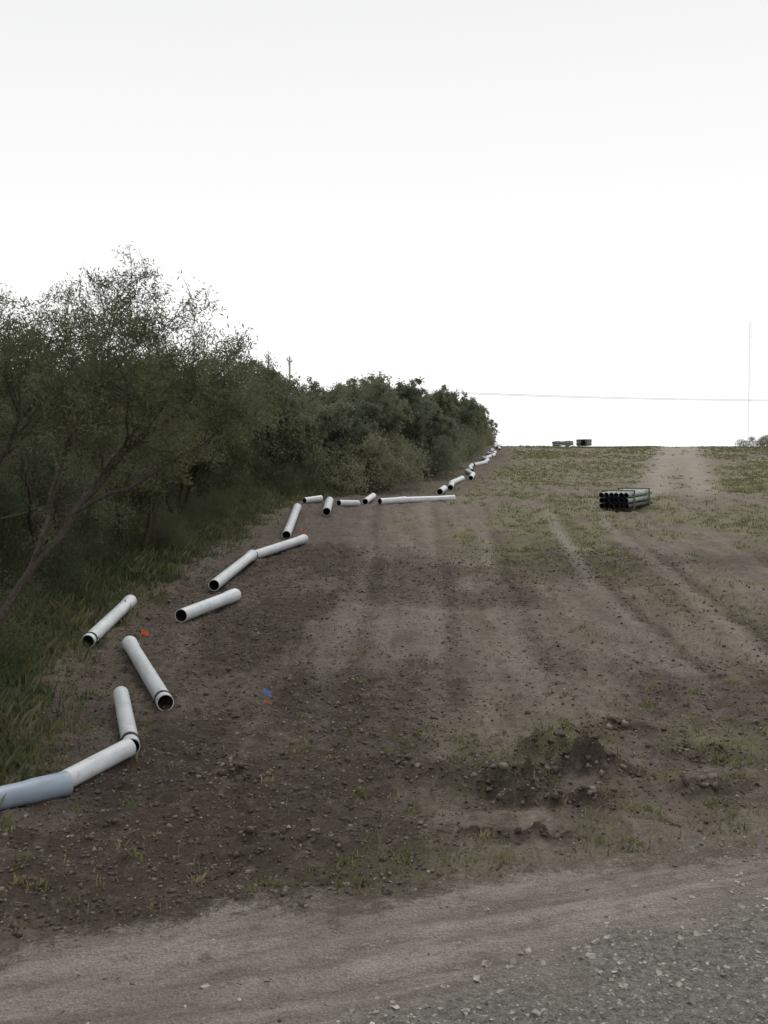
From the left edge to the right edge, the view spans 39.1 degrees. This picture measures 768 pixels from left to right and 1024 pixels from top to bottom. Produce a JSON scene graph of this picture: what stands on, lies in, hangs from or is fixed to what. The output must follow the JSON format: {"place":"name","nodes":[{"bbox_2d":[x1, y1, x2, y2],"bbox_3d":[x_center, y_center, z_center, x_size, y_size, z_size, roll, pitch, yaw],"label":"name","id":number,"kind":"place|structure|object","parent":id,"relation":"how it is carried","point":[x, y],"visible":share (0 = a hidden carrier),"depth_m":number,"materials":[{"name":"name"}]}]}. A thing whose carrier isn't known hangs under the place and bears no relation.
{"place":"outdoors","nodes":[
{"label":"outdoors","id":0,"kind":"place"},
{"bbox_2d":[0,446,767,969],"bbox_3d":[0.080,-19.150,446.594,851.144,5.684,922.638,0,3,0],"label":"ground","id":1,"kind":"structure","parent":0,"point":[356,532],"depth_m":10.66,"materials":[{"name":"soil"}]},
{"bbox_2d":[0,395,32,497],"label":"mesquite tree","id":2,"kind":"object","parent":1,"relation":"on","point":[2,469],"visible":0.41,"depth_m":14.39,"materials":[{"name":"green plant"}]},
{"bbox_2d":[1,376,56,496],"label":"mesquite tree","id":3,"kind":"object","parent":1,"relation":"on","point":[29,448],"visible":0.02,"depth_m":18.41,"materials":[{"name":"green plant"}]},
{"bbox_2d":[0,771,72,809],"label":"drainage pipe","id":4,"kind":"object","parent":1,"relation":"on","point":[40,788],"visible":0.98,"depth_m":7.72,"materials":[{"name":"plastic"}]},
{"bbox_2d":[1,304,137,529],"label":"mesquite tree","id":5,"kind":"object","parent":1,"relation":"on","point":[71,382],"visible":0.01,"depth_m":21.85,"materials":[{"name":"green plant"}]},
{"bbox_2d":[0,306,147,588],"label":"mesquite tree","id":6,"kind":"object","parent":1,"relation":"on","point":[42,467],"visible":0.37,"depth_m":15.50,"materials":[{"name":"green plant"}]},
{"bbox_2d":[63,738,135,787],"bbox_3d":[-2.230,1.950,8.325,0.150,0.150,0.854,1,8,24],"label":"drainage pipe","id":7,"kind":"object","parent":1,"relation":"on","point":[84,770],"visible":0.77,"depth_m":8.32,"materials":[{"name":"plastic"}]},
{"bbox_2d":[81,595,136,646],"bbox_3d":[-3.575,1.406,14.151,0.189,0.189,2.656,0,6,-2],"label":"drainage pipe","id":8,"kind":"object","parent":1,"relation":"on","point":[106,623],"visible":0.82,"depth_m":13.88,"materials":[{"name":"plastic"}]},
{"bbox_2d":[113,686,139,753],"bbox_3d":[-2.270,1.812,9.500,0.151,0.151,1.450,-1,8,-17],"label":"drainage pipe","id":9,"kind":"object","parent":1,"relation":"on","point":[125,717],"visible":0.77,"depth_m":9.39,"materials":[{"name":"plastic"}]},
{"bbox_2d":[112,347,173,389],"bbox_3d":[-7.238,-2.380,29.515,4.574,4.737,4.173,0,3,3],"label":"mesquite tree","id":10,"kind":"object","parent":1,"relation":"on","point":[143,358],"visible":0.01,"depth_m":28.67,"materials":[{"name":"green plant"}]},
{"bbox_2d":[2,297,284,550],"bbox_3d":[-4.843,-1.394,20.122,4.497,5.085,4.930,-2,3,-38],"label":"mesquite tree","id":11,"kind":"object","parent":1,"relation":"on","point":[150,497],"visible":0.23,"depth_m":19.49,"materials":[{"name":"green plant"}]},
{"bbox_2d":[139,629,148,644],"bbox_3d":[-2.759,1.503,12.383,0.093,0.330,0.022,6,6,-18],"label":"survey flag","id":12,"kind":"object","parent":1,"relation":"on","point":[144,632],"visible":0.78,"depth_m":12.37,"materials":[{"name":"plastic"}]},
{"bbox_2d":[122,636,173,710],"bbox_3d":[-2.525,1.665,11.435,0.182,0.182,2.871,-1,5,-20],"label":"drainage pipe","id":13,"kind":"object","parent":1,"relation":"on","point":[153,682],"visible":1,"depth_m":11.11,"materials":[{"name":"plastic"}]},
{"bbox_2d":[0,241,333,626],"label":"mesquite tree","id":14,"kind":"object","parent":1,"relation":"on","point":[79,401],"visible":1,"depth_m":10.13,"materials":[{"name":"green plant"}]},
{"bbox_2d":[0,421,366,747],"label":"roadside brush","id":15,"kind":"object","parent":1,"relation":"on","point":[9,554],"visible":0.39,"depth_m":20.65,"materials":[{"name":"green plant"}]},
{"bbox_2d":[0,480,370,829],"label":"verge weeds","id":16,"kind":"object","parent":1,"relation":"on","point":[86,597],"visible":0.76,"depth_m":14.90,"materials":[{"name":"green plant"}]},
{"bbox_2d":[104,346,284,517],"bbox_3d":[-4.765,-1.734,25.289,4.255,4.502,3.467,1,3,20],"label":"mesquite tree","id":17,"kind":"object","parent":1,"relation":"on","point":[236,450],"visible":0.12,"depth_m":25.24,"materials":[{"name":"green plant"}]},
{"bbox_2d":[175,588,240,621],"bbox_3d":[-2.440,1.298,15.122,0.205,0.205,1.768,1,5,16],"label":"drainage pipe","id":18,"kind":"object","parent":1,"relation":"on","point":[230,596],"visible":1,"depth_m":14.91,"materials":[{"name":"plastic"}]},
{"bbox_2d":[208,550,256,590],"bbox_3d":[-2.570,0.978,18.612,0.205,0.205,3.312,0,6,3],"label":"drainage pipe","id":19,"kind":"object","parent":1,"relation":"on","point":[217,582],"visible":1,"depth_m":18.10,"materials":[{"name":"plastic"}]},
{"bbox_2d":[187,351,299,497],"bbox_3d":[-4.904,-2.400,31.101,3.994,4.470,4.388,-1,3,-29],"label":"mesquite tree","id":20,"kind":"object","parent":1,"relation":"on","point":[263,371],"visible":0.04,"depth_m":30.82,"materials":[{"name":"green plant"}]},
{"bbox_2d":[2,357,502,522],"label":"distant treeline","id":21,"kind":"object","parent":1,"relation":"on","point":[387,435],"visible":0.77,"depth_m":40.39,"materials":[{"name":"green plant"}]},
{"bbox_2d":[261,688,270,701],"bbox_3d":[-1.152,1.810,10.574,0.093,0.180,0.022,8,10,12],"label":"survey flag","id":22,"kind":"object","parent":1,"relation":"on","point":[266,692],"visible":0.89,"depth_m":10.57,"materials":[{"name":"plastic"}]},
{"bbox_2d":[263,699,271,704],"bbox_3d":[-1.126,1.852,10.449,0.093,0.081,0.022,7,7,-10],"label":"survey flag","id":23,"kind":"object","parent":1,"relation":"on","point":[267,702],"visible":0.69,"depth_m":10.45,"materials":[{"name":"plastic"}]},
{"bbox_2d":[255,534,307,557],"bbox_3d":[-2.095,0.701,21.903,0.205,0.205,2.805,1,5,16],"label":"drainage pipe","id":24,"kind":"object","parent":1,"relation":"on","point":[282,546],"visible":0.84,"depth_m":21.80,"materials":[{"name":"plastic"}]},
{"bbox_2d":[287,356,291,379],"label":"utility pole","id":25,"kind":"object","parent":1,"relation":"on","point":[289,363],"visible":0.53,"depth_m":121.32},
{"bbox_2d":[282,503,301,538],"bbox_3d":[-2.270,0.198,26.785,0.228,0.228,5.120,0,7,-2],"label":"drainage pipe","id":26,"kind":"object","parent":1,"relation":"on","point":[291,521],"visible":0.99,"depth_m":26.13,"materials":[{"name":"plastic"}]},
{"bbox_2d":[302,495,322,503],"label":"drainage pipe","id":27,"kind":"object","parent":1,"relation":"on","point":[312,499],"visible":1,"depth_m":31.37,"materials":[{"name":"plastic"}]},
{"bbox_2d":[322,497,332,515],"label":"drainage pipe","id":28,"kind":"object","parent":1,"relation":"on","point":[328,502],"visible":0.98,"depth_m":29.02,"materials":[{"name":"plastic"}]},
{"bbox_2d":[336,500,359,505],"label":"drainage pipe","id":29,"kind":"object","parent":1,"relation":"on","point":[347,502],"visible":1,"depth_m":30.54,"materials":[{"name":"plastic"}]},
{"bbox_2d":[362,493,375,504],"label":"drainage pipe","id":30,"kind":"object","parent":1,"relation":"on","point":[370,497],"visible":1,"depth_m":31.71,"materials":[{"name":"plastic"}]},
{"bbox_2d":[0,545,767,965],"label":"soil clods","id":31,"kind":"object","parent":1,"relation":"on","point":[502,765],"visible":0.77,"depth_m":8.70,"materials":[{"name":"brown soil"}]},
{"bbox_2d":[0,445,767,936],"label":"grass tufts","id":32,"kind":"object","parent":1,"relation":"on","point":[752,483],"visible":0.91,"depth_m":24.36,"materials":[{"name":"green plant"}]},
{"bbox_2d":[0,678,767,891],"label":"roadside weeds","id":33,"kind":"object","parent":1,"relation":"on","point":[270,882],"visible":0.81,"depth_m":8.09,"materials":[{"name":"green plant"}]},
{"bbox_2d":[0,642,767,1023],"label":"loose pebbles","id":34,"kind":"object","parent":1,"relation":"on","point":[388,796],"visible":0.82,"depth_m":8.11,"materials":[{"name":"stone"}]},
{"bbox_2d":[377,496,407,504],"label":"drainage pipe","id":35,"kind":"object","parent":1,"relation":"on","point":[395,500],"visible":1,"depth_m":30.84,"materials":[{"name":"plastic"}]},
{"bbox_2d":[407,495,455,502],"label":"drainage pipe","id":36,"kind":"object","parent":1,"relation":"on","point":[430,498],"visible":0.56,"depth_m":31.89,"materials":[{"name":"plastic"}]},
{"bbox_2d":[437,485,447,493],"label":"drainage pipe","id":37,"kind":"object","parent":1,"relation":"on","point":[444,488],"visible":0.98,"depth_m":38.28,"materials":[{"name":"plastic"}]},
{"bbox_2d":[448,480,454,489],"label":"drainage pipe","id":38,"kind":"object","parent":1,"relation":"on","point":[452,483],"visible":0.99,"depth_m":41.59,"materials":[{"name":"plastic"}]},
{"bbox_2d":[448,476,464,485],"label":"drainage pipe","id":39,"kind":"object","parent":1,"relation":"on","point":[459,479],"visible":0.69,"depth_m":45.26,"materials":[{"name":"plastic"}]},
{"bbox_2d":[468,472,475,479],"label":"drainage pipe","id":40,"kind":"object","parent":1,"relation":"on","point":[473,474],"visible":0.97,"depth_m":48.61,"materials":[{"name":"plastic"}]},
{"bbox_2d":[473,460,487,466],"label":"drainage pipe","id":41,"kind":"object","parent":1,"relation":"on","point":[481,463],"visible":0.89,"depth_m":61.09,"materials":[{"name":"plastic"}]},
{"bbox_2d":[552,441,573,445],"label":"pipe bundle","id":42,"kind":"object","parent":1,"relation":"on","point":[560,443],"visible":0.92,"depth_m":109.24,"materials":[{"name":"plastic"}]},
{"bbox_2d":[576,439,591,445],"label":"pipe bundle","id":43,"kind":"object","parent":1,"relation":"on","point":[586,442],"visible":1,"depth_m":109.15,"materials":[{"name":"plastic"}]},
{"bbox_2d":[599,488,652,510],"bbox_3d":[6.675,-0.362,29.754,0.936,0.550,2.046,2,5,32],"label":"pipe bundle","id":44,"kind":"object","parent":1,"relation":"on","point":[627,499],"visible":1,"depth_m":29.14,"materials":[{"name":"plastic"}]},
{"bbox_2d":[733,435,767,446],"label":"skyline bushes","id":45,"kind":"object","parent":1,"relation":"on","point":[763,441],"visible":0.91,"depth_m":103.17,"materials":[{"name":"green plant"}]},
{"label":"utility pole","id":46,"kind":"object","parent":1,"relation":"on","visible":0},
{"bbox_2d":[296,384,747,400],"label":"power line","id":47,"kind":"object","parent":46,"relation":"attached to","point":[589,396],"visible":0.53,"depth_m":134.01,"materials":[{"name":"grey metal"}]},
{"bbox_2d":[0,835,767,1023],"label":"gravel road","id":48,"kind":"structure","parent":0,"point":[513,914],"depth_m":5.39,"materials":[{"name":"grey gravel"}]},
{"bbox_2d":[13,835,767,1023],"bbox_3d":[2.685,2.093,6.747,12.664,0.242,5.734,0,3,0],"label":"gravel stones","id":49,"kind":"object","parent":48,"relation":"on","point":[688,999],"visible":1,"depth_m":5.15,"materials":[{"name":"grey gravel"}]},
{"bbox_2d":[0,0,767,446],"label":"sky","id":50,"kind":"structure","parent":0,"point":[565,199],"materials":[{"name":"white"}]}
]}

